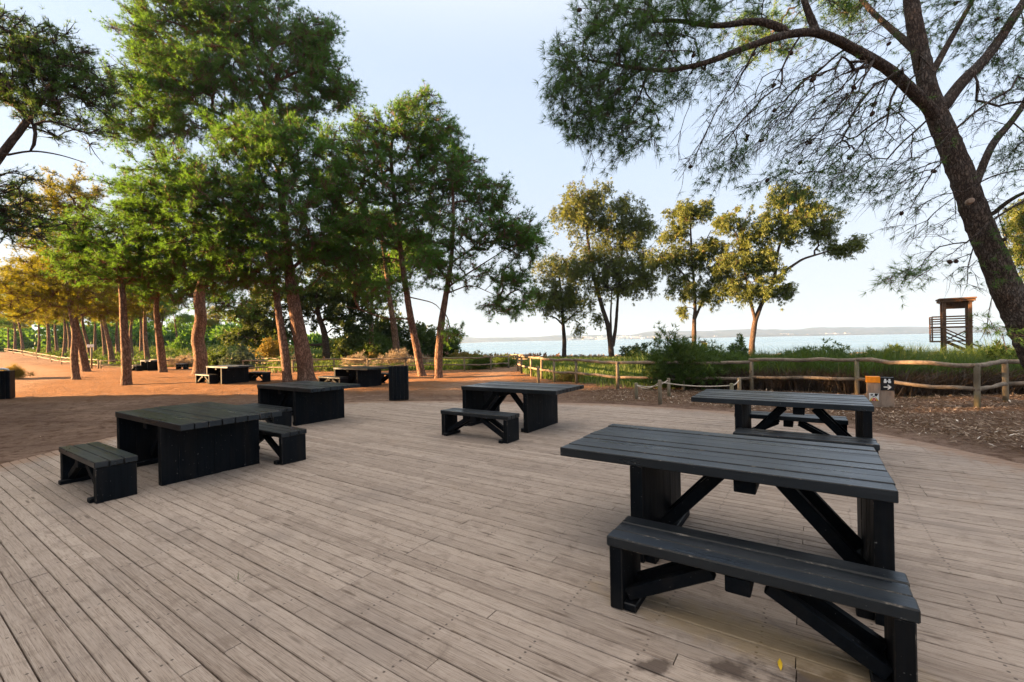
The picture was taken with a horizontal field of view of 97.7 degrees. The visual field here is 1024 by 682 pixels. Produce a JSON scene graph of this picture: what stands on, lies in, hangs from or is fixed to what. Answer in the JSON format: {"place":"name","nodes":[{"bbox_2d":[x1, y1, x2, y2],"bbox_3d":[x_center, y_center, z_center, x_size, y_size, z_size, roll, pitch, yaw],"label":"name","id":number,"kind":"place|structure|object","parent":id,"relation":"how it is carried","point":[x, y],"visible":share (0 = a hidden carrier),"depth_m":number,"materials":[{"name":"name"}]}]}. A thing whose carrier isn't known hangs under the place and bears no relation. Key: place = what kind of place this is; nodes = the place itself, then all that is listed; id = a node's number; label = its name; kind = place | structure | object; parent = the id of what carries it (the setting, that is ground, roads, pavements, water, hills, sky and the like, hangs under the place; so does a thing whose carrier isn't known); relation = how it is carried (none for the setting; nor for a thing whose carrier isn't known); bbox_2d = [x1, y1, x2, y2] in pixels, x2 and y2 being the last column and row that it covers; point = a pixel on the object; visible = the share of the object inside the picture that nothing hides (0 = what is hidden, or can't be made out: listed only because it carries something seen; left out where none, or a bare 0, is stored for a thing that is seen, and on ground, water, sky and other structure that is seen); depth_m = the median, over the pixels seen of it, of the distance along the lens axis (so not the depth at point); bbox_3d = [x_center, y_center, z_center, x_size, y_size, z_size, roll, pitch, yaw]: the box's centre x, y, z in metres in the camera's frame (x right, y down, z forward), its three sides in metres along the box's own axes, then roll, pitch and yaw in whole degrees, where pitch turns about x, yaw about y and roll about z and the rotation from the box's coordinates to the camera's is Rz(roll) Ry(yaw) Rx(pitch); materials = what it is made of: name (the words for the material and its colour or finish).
{"place":"outdoors","nodes":[
{"label":"outdoors","id":0,"kind":"place"},
{"bbox_2d":[0,342,1023,463],"bbox_3d":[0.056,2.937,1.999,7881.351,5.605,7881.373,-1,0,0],"label":"ground","id":1,"kind":"structure","parent":0,"point":[45,369],"depth_m":12.97,"materials":[{"name":"soil"}]},
{"bbox_2d":[0,368,14,398],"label":"litter bin","id":2,"kind":"object","parent":1,"relation":"on","point":[7,384],"visible":1,"depth_m":15.00,"materials":[{"name":"black wood"}]},
{"bbox_2d":[0,314,21,351],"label":"pine tree","id":3,"kind":"object","parent":1,"relation":"on","point":[4,322],"visible":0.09,"depth_m":85.63,"materials":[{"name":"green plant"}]},
{"bbox_2d":[2,310,32,352],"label":"pine tree","id":4,"kind":"object","parent":1,"relation":"on","point":[21,334],"visible":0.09,"depth_m":79.80,"materials":[{"name":"yellow plant"}]},
{"bbox_2d":[0,313,34,351],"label":"pine tree","id":5,"kind":"object","parent":1,"relation":"on","point":[24,325],"visible":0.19,"depth_m":91.87,"materials":[{"name":"yellow plant"}]},
{"bbox_2d":[0,363,35,378],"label":"shrub","id":6,"kind":"object","parent":1,"relation":"on","point":[20,373],"visible":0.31,"depth_m":25.98,"materials":[{"name":"yellow plant"}]},
{"bbox_2d":[6,263,50,355],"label":"pine tree","id":7,"kind":"object","parent":1,"relation":"on","point":[48,348],"visible":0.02,"depth_m":65.94,"materials":[{"name":"plant"}]},
{"bbox_2d":[31,315,59,352],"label":"pine tree","id":8,"kind":"object","parent":1,"relation":"on","point":[39,343],"visible":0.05,"depth_m":74.01,"materials":[{"name":"green plant"}]},
{"bbox_2d":[4,348,98,368],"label":"log fence","id":9,"kind":"object","parent":1,"relation":"on","point":[37,356],"visible":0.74,"depth_m":52.87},
{"bbox_2d":[27,309,79,350],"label":"pine tree","id":10,"kind":"object","parent":1,"relation":"on","point":[56,339],"visible":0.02,"depth_m":72.03,"materials":[{"name":"red plant"}]},
{"bbox_2d":[0,1,130,249],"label":"pine tree","id":11,"kind":"object","parent":1,"relation":"on","point":[27,57],"visible":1,"depth_m":12.66,"materials":[{"name":"green plant"}]},
{"bbox_2d":[45,310,85,356],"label":"pine tree","id":12,"kind":"object","parent":1,"relation":"on","point":[64,348],"visible":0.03,"depth_m":62.09,"materials":[{"name":"red plant"}]},
{"bbox_2d":[0,161,139,379],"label":"pine tree","id":13,"kind":"object","parent":1,"relation":"on","point":[36,295],"visible":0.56,"depth_m":24.41,"materials":[{"name":"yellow plant"}]},
{"bbox_2d":[59,286,95,355],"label":"pine tree","id":14,"kind":"object","parent":1,"relation":"on","point":[86,339],"depth_m":57.74,"materials":[{"name":"red plant"}]},
{"bbox_2d":[0,248,172,371],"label":"pine tree","id":15,"kind":"object","parent":1,"relation":"on","point":[82,352],"visible":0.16,"depth_m":32.11,"materials":[{"name":"plant"}]},
{"bbox_2d":[86,314,116,355],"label":"pine tree","id":16,"kind":"object","parent":1,"relation":"on","point":[103,341],"visible":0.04,"depth_m":55.81,"materials":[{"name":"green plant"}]},
{"bbox_2d":[87,275,134,363],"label":"pine tree","id":17,"kind":"object","parent":1,"relation":"on","point":[111,355],"visible":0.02,"depth_m":45.67,"materials":[{"name":"red plant"}]},
{"bbox_2d":[13,196,210,385],"bbox_3d":[-18.256,-2.376,20.941,7.965,9.014,5.119,-1,0,0],"label":"pine tree","id":18,"kind":"object","parent":1,"relation":"on","point":[115,259],"visible":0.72,"depth_m":20.19,"materials":[{"name":"green plant"}]},
{"bbox_2d":[99,254,168,358],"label":"pine tree","id":19,"kind":"object","parent":1,"relation":"on","point":[146,346],"depth_m":43.70,"materials":[{"name":"red plant"}]},
{"bbox_2d":[114,297,164,357],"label":"pine tree","id":20,"kind":"object","parent":1,"relation":"on","point":[134,315],"visible":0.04,"depth_m":53.83,"materials":[{"name":"red plant"}]},
{"bbox_2d":[140,360,168,370],"bbox_3d":[-26.572,1.802,33.301,2.053,0.764,1.131,-1,0,34],"label":"picnic table","id":21,"kind":"object","parent":1,"relation":"on","point":[149,365],"visible":0.73,"depth_m":32.91,"materials":[{"name":"black wood"}]},
{"bbox_2d":[134,295,175,352],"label":"pine tree","id":22,"kind":"object","parent":1,"relation":"on","point":[141,330],"visible":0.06,"depth_m":65.76,"materials":[{"name":"red plant"}]},
{"bbox_2d":[142,295,185,325],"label":"pine tree","id":23,"kind":"object","parent":1,"relation":"on","point":[165,312],"visible":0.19,"depth_m":71.78,"materials":[{"name":"green plant"}]},
{"bbox_2d":[0,313,340,351],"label":"wood","id":24,"kind":"object","parent":1,"relation":"on","point":[213,333],"visible":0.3,"depth_m":95.39,"materials":[{"name":"plant"}]},
{"bbox_2d":[93,231,263,372],"bbox_3d":[-22.936,-2.908,30.443,12.510,10.297,5.563,-1,0,0],"label":"pine tree","id":25,"kind":"object","parent":1,"relation":"on","point":[159,339],"visible":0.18,"depth_m":30.00,"materials":[{"name":"green plant"}]},
{"bbox_2d":[165,330,191,350],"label":"shrub","id":26,"kind":"object","parent":1,"relation":"on","point":[182,341],"visible":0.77,"depth_m":69.12,"materials":[{"name":"green plant"}]},
{"bbox_2d":[163,308,194,338],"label":"pine tree","id":27,"kind":"object","parent":1,"relation":"on","point":[183,318],"visible":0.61,"depth_m":95.86,"materials":[{"name":"green plant"}]},
{"bbox_2d":[166,353,193,366],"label":"shrub","id":28,"kind":"object","parent":1,"relation":"on","point":[180,360],"visible":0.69,"depth_m":37.59,"materials":[{"name":"beige plant"}]},
{"bbox_2d":[11,343,358,365],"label":"undergrowth","id":29,"kind":"object","parent":1,"relation":"on","point":[316,353],"visible":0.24,"depth_m":63.11,"materials":[{"name":"green plant"}]},
{"bbox_2d":[100,358,279,368],"bbox_3d":[-25.930,1.831,36.690,16.567,0.889,1.826,-1,0,9],"label":"log fence","id":30,"kind":"object","parent":1,"relation":"on","point":[101,365],"visible":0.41,"depth_m":37.30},
{"bbox_2d":[195,373,217,383],"bbox_3d":[-13.617,1.688,19.939,1.409,0.431,0.388,-1,0,34],"label":"picnic bench","id":31,"kind":"object","parent":1,"relation":"on","point":[209,378],"visible":0.95,"depth_m":19.68,"materials":[{"name":"black wood"}]},
{"bbox_2d":[206,305,223,326],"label":"pine tree","id":32,"kind":"object","parent":1,"relation":"on","point":[212,321],"visible":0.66,"depth_m":98.96,"materials":[{"name":"green plant"}]},
{"bbox_2d":[207,346,230,365],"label":"shrub","id":33,"kind":"object","parent":1,"relation":"on","point":[212,358],"visible":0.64,"depth_m":33.63,"materials":[{"name":"green plant"}]},
{"bbox_2d":[75,0,369,374],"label":"pine tree","id":34,"kind":"object","parent":1,"relation":"on","point":[217,35],"visible":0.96,"depth_m":25.11,"materials":[{"name":"green plant"}]},
{"bbox_2d":[206,365,254,383],"bbox_3d":[-12.576,1.477,20.001,2.053,0.764,1.131,-1,0,34],"label":"picnic table","id":35,"kind":"object","parent":1,"relation":"on","point":[228,374],"visible":0.88,"depth_m":19.79,"materials":[{"name":"black wood"}]},
{"bbox_2d":[163,207,306,381],"bbox_3d":[-13.330,-2.556,21.707,7.012,9.258,4.529,-1,0,0],"label":"pine tree","id":36,"kind":"object","parent":1,"relation":"on","point":[285,359],"visible":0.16,"depth_m":20.92,"materials":[{"name":"green plant"}]},
{"bbox_2d":[88,102,385,380],"bbox_3d":[-11.652,-4.205,19.570,12.061,12.538,6.012,-1,0,0],"label":"pine tree","id":37,"kind":"object","parent":1,"relation":"on","point":[190,190],"visible":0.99,"depth_m":18.81,"materials":[{"name":"green plant"}]},
{"bbox_2d":[216,338,266,366],"bbox_3d":[-19.802,0.970,32.963,2.904,2.370,2.641,-1,0,0],"label":"shrub","id":38,"kind":"object","parent":1,"relation":"on","point":[239,357],"visible":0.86,"depth_m":32.44,"materials":[{"name":"green plant"}]},
{"bbox_2d":[249,371,270,381],"bbox_3d":[-11.727,1.645,20.739,1.409,0.431,0.388,-1,0,34],"label":"picnic bench","id":39,"kind":"object","parent":1,"relation":"on","point":[265,377],"visible":0.88,"depth_m":20.48,"materials":[{"name":"black wood"}]},
{"bbox_2d":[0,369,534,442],"bbox_3d":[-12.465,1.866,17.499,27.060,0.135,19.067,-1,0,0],"label":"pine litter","id":40,"kind":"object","parent":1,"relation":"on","point":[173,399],"visible":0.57,"depth_m":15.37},
{"bbox_2d":[249,336,294,359],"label":"shrub","id":41,"kind":"object","parent":1,"relation":"on","point":[272,350],"visible":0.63,"depth_m":43.38,"materials":[{"name":"yellow plant"}]},
{"bbox_2d":[217,263,384,360],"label":"broadleaf tree","id":42,"kind":"object","parent":1,"relation":"on","point":[310,301],"visible":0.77,"depth_m":39.27,"materials":[{"name":"green plant"}]},
{"bbox_2d":[318,376,347,382],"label":"picnic bench","id":43,"kind":"object","parent":1,"relation":"on","point":[341,379],"visible":0.57,"depth_m":17.15,"materials":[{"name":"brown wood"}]},
{"bbox_2d":[167,356,502,372],"bbox_3d":[-15.273,1.851,36.244,30.085,0.854,20.499,-1,0,0],"label":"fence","id":44,"kind":"object","parent":1,"relation":"on","point":[321,363],"visible":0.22,"depth_m":28.62,"materials":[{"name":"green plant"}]},
{"bbox_2d":[329,324,362,358],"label":"shrub","id":45,"kind":"object","parent":1,"relation":"on","point":[338,349],"visible":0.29,"depth_m":46.18,"materials":[{"name":"green plant"}]},
{"bbox_2d":[338,352,372,366],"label":"shrub","id":46,"kind":"object","parent":1,"relation":"on","point":[352,362],"visible":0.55,"depth_m":29.63,"materials":[{"name":"beige plant"}]},
{"bbox_2d":[333,366,387,387],"bbox_3d":[-5.876,1.401,17.551,2.053,0.764,1.131,-1,0,34],"label":"picnic table","id":47,"kind":"object","parent":1,"relation":"on","point":[365,376],"visible":0.78,"depth_m":17.39,"materials":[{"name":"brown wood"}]},
{"bbox_2d":[328,244,415,354],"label":"pine tree","id":48,"kind":"object","parent":1,"relation":"on","point":[381,301],"visible":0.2,"depth_m":43.79,"materials":[{"name":"green plant"}]},
{"bbox_2d":[242,355,508,372],"bbox_3d":[-8.412,1.451,26.590,16.489,0.946,1.961,-1,0,1],"label":"log fence","id":49,"kind":"object","parent":1,"relation":"on","point":[463,364],"visible":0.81,"depth_m":26.34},
{"bbox_2d":[345,322,409,357],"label":"bushy tree","id":50,"kind":"object","parent":1,"relation":"on","point":[381,345],"visible":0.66,"depth_m":44.94,"materials":[{"name":"green plant"}]},
{"bbox_2d":[317,204,448,356],"bbox_3d":[-10.911,-5.360,39.667,11.389,14.550,11.442,-1,0,-10],"label":"pine tree","id":51,"kind":"object","parent":1,"relation":"on","point":[393,324],"visible":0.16,"depth_m":39.60,"materials":[{"name":"green plant"}]},
{"bbox_2d":[362,298,411,349],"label":"bushy tree","id":52,"kind":"object","parent":1,"relation":"on","point":[383,324],"visible":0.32,"depth_m":48.98,"materials":[{"name":"green plant"}]},
{"bbox_2d":[301,77,477,375],"bbox_3d":[-5.637,-5.258,21.471,8.298,14.341,4.814,-1,0,-7],"label":"pine tree","id":53,"kind":"object","parent":1,"relation":"on","point":[377,152],"visible":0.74,"depth_m":20.90,"materials":[{"name":"green plant"}]},
{"bbox_2d":[372,348,414,365],"bbox_3d":[-7.616,1.167,29.904,3.221,1.654,3.130,-1,0,0],"label":"shrub","id":54,"kind":"object","parent":1,"relation":"on","point":[403,354],"visible":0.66,"depth_m":29.55,"materials":[{"name":"beige plant"}]},
{"bbox_2d":[388,365,408,399],"bbox_3d":[-3.228,1.183,12.780,0.530,0.935,0.530,-1,0,-12],"label":"litter bin","id":55,"kind":"object","parent":1,"relation":"on","point":[398,383],"visible":1,"depth_m":12.53,"materials":[{"name":"black wood"}]},
{"bbox_2d":[399,317,445,356],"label":"bushy tree","id":56,"kind":"object","parent":1,"relation":"on","point":[424,335],"visible":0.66,"depth_m":48.91,"materials":[{"name":"green plant"}]},
{"bbox_2d":[425,328,461,356],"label":"bushy tree","id":57,"kind":"object","parent":1,"relation":"on","point":[454,345],"visible":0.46,"depth_m":49.35,"materials":[{"name":"green plant"}]},
{"bbox_2d":[447,350,482,357],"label":"shrub","id":58,"kind":"object","parent":1,"relation":"on","point":[464,354],"visible":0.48,"depth_m":45.63,"materials":[{"name":"green plant"}]},
{"bbox_2d":[383,143,554,378],"bbox_3d":[-2.020,-3.958,20.894,8.218,11.548,4.378,-1,0,0],"label":"pine tree","id":59,"kind":"object","parent":1,"relation":"on","point":[524,238],"visible":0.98,"depth_m":20.44,"materials":[{"name":"green plant"}]},
{"bbox_2d":[465,352,495,368],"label":"shrub","id":60,"kind":"object","parent":1,"relation":"on","point":[481,361],"visible":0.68,"depth_m":26.62,"materials":[{"name":"green plant"}]},
{"bbox_2d":[407,350,571,358],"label":"saltmarsh scrub","id":61,"kind":"object","parent":1,"relation":"on","point":[532,355],"visible":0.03,"depth_m":50.65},
{"bbox_2d":[492,352,520,366],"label":"shrub","id":62,"kind":"object","parent":1,"relation":"on","point":[512,362],"visible":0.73,"depth_m":28.23,"materials":[{"name":"green plant"}]},
{"bbox_2d":[526,249,596,357],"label":"eucalyptus tree","id":63,"kind":"object","parent":1,"relation":"on","point":[559,298],"visible":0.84,"depth_m":46.08,"materials":[{"name":"green plant"}]},
{"bbox_2d":[555,366,587,381],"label":"shrub","id":64,"kind":"object","parent":1,"relation":"on","point":[565,377],"visible":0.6,"depth_m":17.35,"materials":[{"name":"green plant"}]},
{"bbox_2d":[522,355,688,388],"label":"grass","id":65,"kind":"structure","parent":1,"relation":"on","point":[604,369],"depth_m":22.13,"materials":[{"name":"plant"}]},
{"bbox_2d":[547,175,666,356],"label":"eucalyptus tree","id":66,"kind":"object","parent":1,"relation":"on","point":[619,268],"visible":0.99,"depth_m":43.33,"materials":[{"name":"green plant"}]},
{"bbox_2d":[618,342,650,358],"bbox_3d":[10.781,0.973,39.987,2.889,1.828,2.838,-1,0,-42],"label":"shrub","id":67,"kind":"object","parent":1,"relation":"on","point":[636,347],"visible":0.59,"depth_m":39.65,"materials":[{"name":"green plant"}]},
{"bbox_2d":[517,354,753,389],"bbox_3d":[2.699,1.176,18.292,2.762,1.083,12.993,-1,0,-33],"label":"log fence","id":68,"kind":"object","parent":1,"relation":"on","point":[617,377],"visible":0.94,"depth_m":14.74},
{"bbox_2d":[634,378,740,405],"bbox_3d":[4.413,1.302,11.560,2.453,0.719,1.890,-1,0,40],"label":"rope barrier","id":69,"kind":"object","parent":1,"relation":"on","point":[668,383],"visible":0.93,"depth_m":11.02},
{"bbox_2d":[636,321,743,389],"bbox_3d":[5.689,0.465,14.717,3.148,2.421,2.901,-1,0,-39],"label":"shrub","id":70,"kind":"object","parent":1,"relation":"on","point":[685,351],"visible":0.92,"depth_m":14.21,"materials":[{"name":"green plant"}]},
{"bbox_2d":[642,198,742,341],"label":"eucalyptus tree","id":71,"kind":"object","parent":1,"relation":"on","point":[705,250],"visible":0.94,"depth_m":37.57,"materials":[{"name":"green plant"}]},
{"bbox_2d":[726,333,751,360],"bbox_3d":[8.149,0.642,16.583,1.856,1.934,1.895,-1,0,0],"label":"shrub","id":72,"kind":"object","parent":1,"relation":"on","point":[739,345],"visible":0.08,"depth_m":16.43,"materials":[{"name":"green plant"}]},
{"bbox_2d":[532,0,1023,368],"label":"pine tree","id":73,"kind":"object","parent":1,"relation":"on","point":[1004,281],"visible":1,"depth_m":5.75,"materials":[{"name":"green plant"}]},
{"bbox_2d":[708,178,873,352],"bbox_3d":[22.060,-5.737,36.131,13.084,14.791,4.642,-1,0,-11],"label":"eucalyptus tree","id":74,"kind":"object","parent":1,"relation":"on","point":[759,263],"visible":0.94,"depth_m":35.52,"materials":[{"name":"green plant"}]},
{"bbox_2d":[559,387,1023,452],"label":"leaf litter","id":75,"kind":"object","parent":1,"relation":"on","point":[937,421],"visible":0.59,"depth_m":9.21,"materials":[{"name":"brown plant"}]},
{"bbox_2d":[617,339,1006,375],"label":"tall sprigs","id":76,"kind":"object","parent":1,"relation":"on","point":[633,368],"visible":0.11,"depth_m":14.61,"materials":[{"name":"green plant"}]},
{"bbox_2d":[779,337,849,357],"bbox_3d":[10.749,0.702,15.976,2.549,1.690,1.872,-1,0,26],"label":"shrub","id":77,"kind":"object","parent":1,"relation":"on","point":[828,347],"visible":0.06,"depth_m":15.89,"materials":[{"name":"green plant"}]},
{"bbox_2d":[624,336,1023,390],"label":"reed thicket","id":78,"kind":"object","parent":1,"relation":"on","point":[956,355],"visible":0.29,"depth_m":13.70,"materials":[{"name":"green plant"}]},
{"bbox_2d":[635,361,1023,396],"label":"dead stems","id":79,"kind":"object","parent":1,"relation":"on","point":[834,386],"visible":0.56,"depth_m":12.32,"materials":[{"name":"plant"}]},
{"bbox_2d":[865,376,894,406],"bbox_3d":[8.216,1.142,10.003,0.485,0.700,0.172,-1,0,32],"label":"trail signpost","id":80,"kind":"object","parent":1,"relation":"on","point":[880,391],"visible":0.91,"depth_m":9.94,"materials":[{"name":"grey paint"}]},
{"bbox_2d":[857,344,910,357],"bbox_3d":[12.794,0.794,15.525,1.882,1.475,1.976,-1,0,41],"label":"shrub","id":81,"kind":"object","parent":1,"relation":"on","point":[890,347],"visible":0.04,"depth_m":15.49,"materials":[{"name":"green plant"}]},
{"bbox_2d":[749,357,1023,407],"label":"log fence","id":82,"kind":"object","parent":1,"relation":"on","point":[977,388],"visible":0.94,"depth_m":10.56,"materials":[{"name":"wood"}]},
{"bbox_2d":[929,297,980,352],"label":"lookout tower","id":83,"kind":"structure","parent":1,"relation":"on","point":[954,303],"depth_m":44.77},
{"bbox_2d":[978,338,1017,365],"bbox_3d":[15.751,0.679,14.221,1.799,1.615,1.811,-1,0,0],"label":"shrub","id":84,"kind":"object","parent":1,"relation":"on","point":[997,352],"visible":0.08,"depth_m":14.07,"materials":[{"name":"green plant"}]},
{"bbox_2d":[998,198,1023,282],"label":"eucalyptus tree","id":85,"kind":"object","parent":1,"relation":"on","point":[1016,219],"visible":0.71,"depth_m":30.05,"materials":[{"name":"green plant"}]},
{"bbox_2d":[0,0,1023,341],"label":"sky","id":86,"kind":"structure","parent":0,"point":[480,56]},
{"bbox_2d":[290,326,1005,344],"bbox_3d":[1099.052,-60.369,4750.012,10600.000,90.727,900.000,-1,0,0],"label":"hills","id":87,"kind":"structure","parent":0,"point":[812,330],"depth_m":4452.58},
{"bbox_2d":[568,333,847,339],"bbox_3d":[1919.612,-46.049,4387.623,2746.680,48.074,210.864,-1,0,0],"label":"distant houses","id":88,"kind":"structure","parent":87,"relation":"on","point":[605,338],"depth_m":4330.23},
{"bbox_2d":[458,332,1011,355],"bbox_3d":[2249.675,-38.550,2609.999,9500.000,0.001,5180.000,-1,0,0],"label":"lake","id":89,"kind":"structure","parent":0,"point":[596,347],"depth_m":243.38,"materials":[{"name":"blue liquid"}]},
{"bbox_2d":[650,331,1006,338],"bbox_3d":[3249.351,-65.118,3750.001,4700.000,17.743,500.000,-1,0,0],"label":"shore","id":90,"kind":"structure","parent":0,"point":[817,334],"depth_m":3576.76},
{"label":"deck underlay","id":91,"kind":"structure","parent":0,"visible":0},
{"bbox_2d":[0,401,1023,681],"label":"deck","id":92,"kind":"structure","parent":91,"relation":"on","point":[350,549],"depth_m":3.20,"materials":[{"name":"wood"}]},
{"bbox_2d":[58,441,137,503],"bbox_3d":[-4.792,1.482,5.151,1.409,0.431,0.388,-1,0,34],"label":"picnic bench","id":93,"kind":"object","parent":92,"relation":"on","point":[110,472],"visible":1,"depth_m":4.87,"materials":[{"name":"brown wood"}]},
{"bbox_2d":[115,402,281,485],"bbox_3d":[-4.152,1.304,5.914,2.053,0.764,1.131,-1,0,33],"label":"picnic table","id":94,"kind":"object","parent":92,"relation":"on","point":[181,443],"visible":0.94,"depth_m":5.69,"materials":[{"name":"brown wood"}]},
{"bbox_2d":[240,403,291,425],"bbox_3d":[-4.840,1.484,8.698,1.409,0.431,0.388,-1,0,34],"label":"picnic bench","id":95,"kind":"object","parent":92,"relation":"on","point":[285,418],"visible":0.31,"depth_m":8.40,"materials":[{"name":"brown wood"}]},
{"bbox_2d":[259,421,306,464],"bbox_3d":[-3.564,1.459,6.512,1.409,0.431,0.388,-1,0,34],"label":"picnic bench","id":96,"kind":"object","parent":92,"relation":"on","point":[290,448],"visible":0.66,"depth_m":6.17,"materials":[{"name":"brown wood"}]},
{"bbox_2d":[257,381,359,425],"bbox_3d":[-4.376,1.310,9.622,2.053,0.764,1.131,-1,0,34],"label":"picnic table","id":97,"kind":"object","parent":92,"relation":"on","point":[308,402],"visible":0.91,"depth_m":9.41,"materials":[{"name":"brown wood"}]},
{"bbox_2d":[440,408,519,443],"bbox_3d":[-0.562,1.403,7.516,1.409,0.431,0.388,-1,0,34],"label":"picnic bench","id":98,"kind":"object","parent":92,"relation":"on","point":[509,427],"visible":1,"depth_m":7.37,"materials":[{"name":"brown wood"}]},
{"bbox_2d":[461,381,583,432],"bbox_3d":[0.192,1.222,8.499,2.053,0.764,1.131,-1,0,34],"label":"picnic table","id":99,"kind":"object","parent":92,"relation":"on","point":[538,406],"visible":0.87,"depth_m":8.32,"materials":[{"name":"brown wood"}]},
{"bbox_2d":[560,424,898,625],"bbox_3d":[1.554,1.195,3.447,2.053,0.764,1.131,-1,0,34],"label":"picnic table","id":100,"kind":"object","parent":92,"relation":"on","point":[799,474],"visible":0.79,"depth_m":3.14,"materials":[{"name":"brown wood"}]},
{"bbox_2d":[607,516,920,681],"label":"picnic bench","id":101,"kind":"object","parent":92,"relation":"on","point":[809,589],"visible":1,"depth_m":2.27,"materials":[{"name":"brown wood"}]},
{"bbox_2d":[691,389,873,437],"bbox_3d":[3.732,1.154,6.303,2.053,0.764,1.131,-1,0,34],"label":"picnic table","id":102,"kind":"object","parent":92,"relation":"on","point":[861,406],"visible":0.69,"depth_m":6.04,"materials":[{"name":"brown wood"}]},
{"bbox_2d":[734,411,847,434],"bbox_3d":[4.124,1.313,6.673,1.409,0.431,0.388,-1,0,34],"label":"picnic bench","id":103,"kind":"object","parent":92,"relation":"on","point":[788,419],"visible":0.42,"depth_m":6.50,"materials":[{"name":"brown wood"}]},
{"bbox_2d":[733,427,879,453],"bbox_3d":[3.421,1.326,5.293,1.409,0.431,0.388,-1,0,34],"label":"picnic bench","id":104,"kind":"object","parent":92,"relation":"on","point":[847,440],"visible":0.34,"depth_m":5.18,"materials":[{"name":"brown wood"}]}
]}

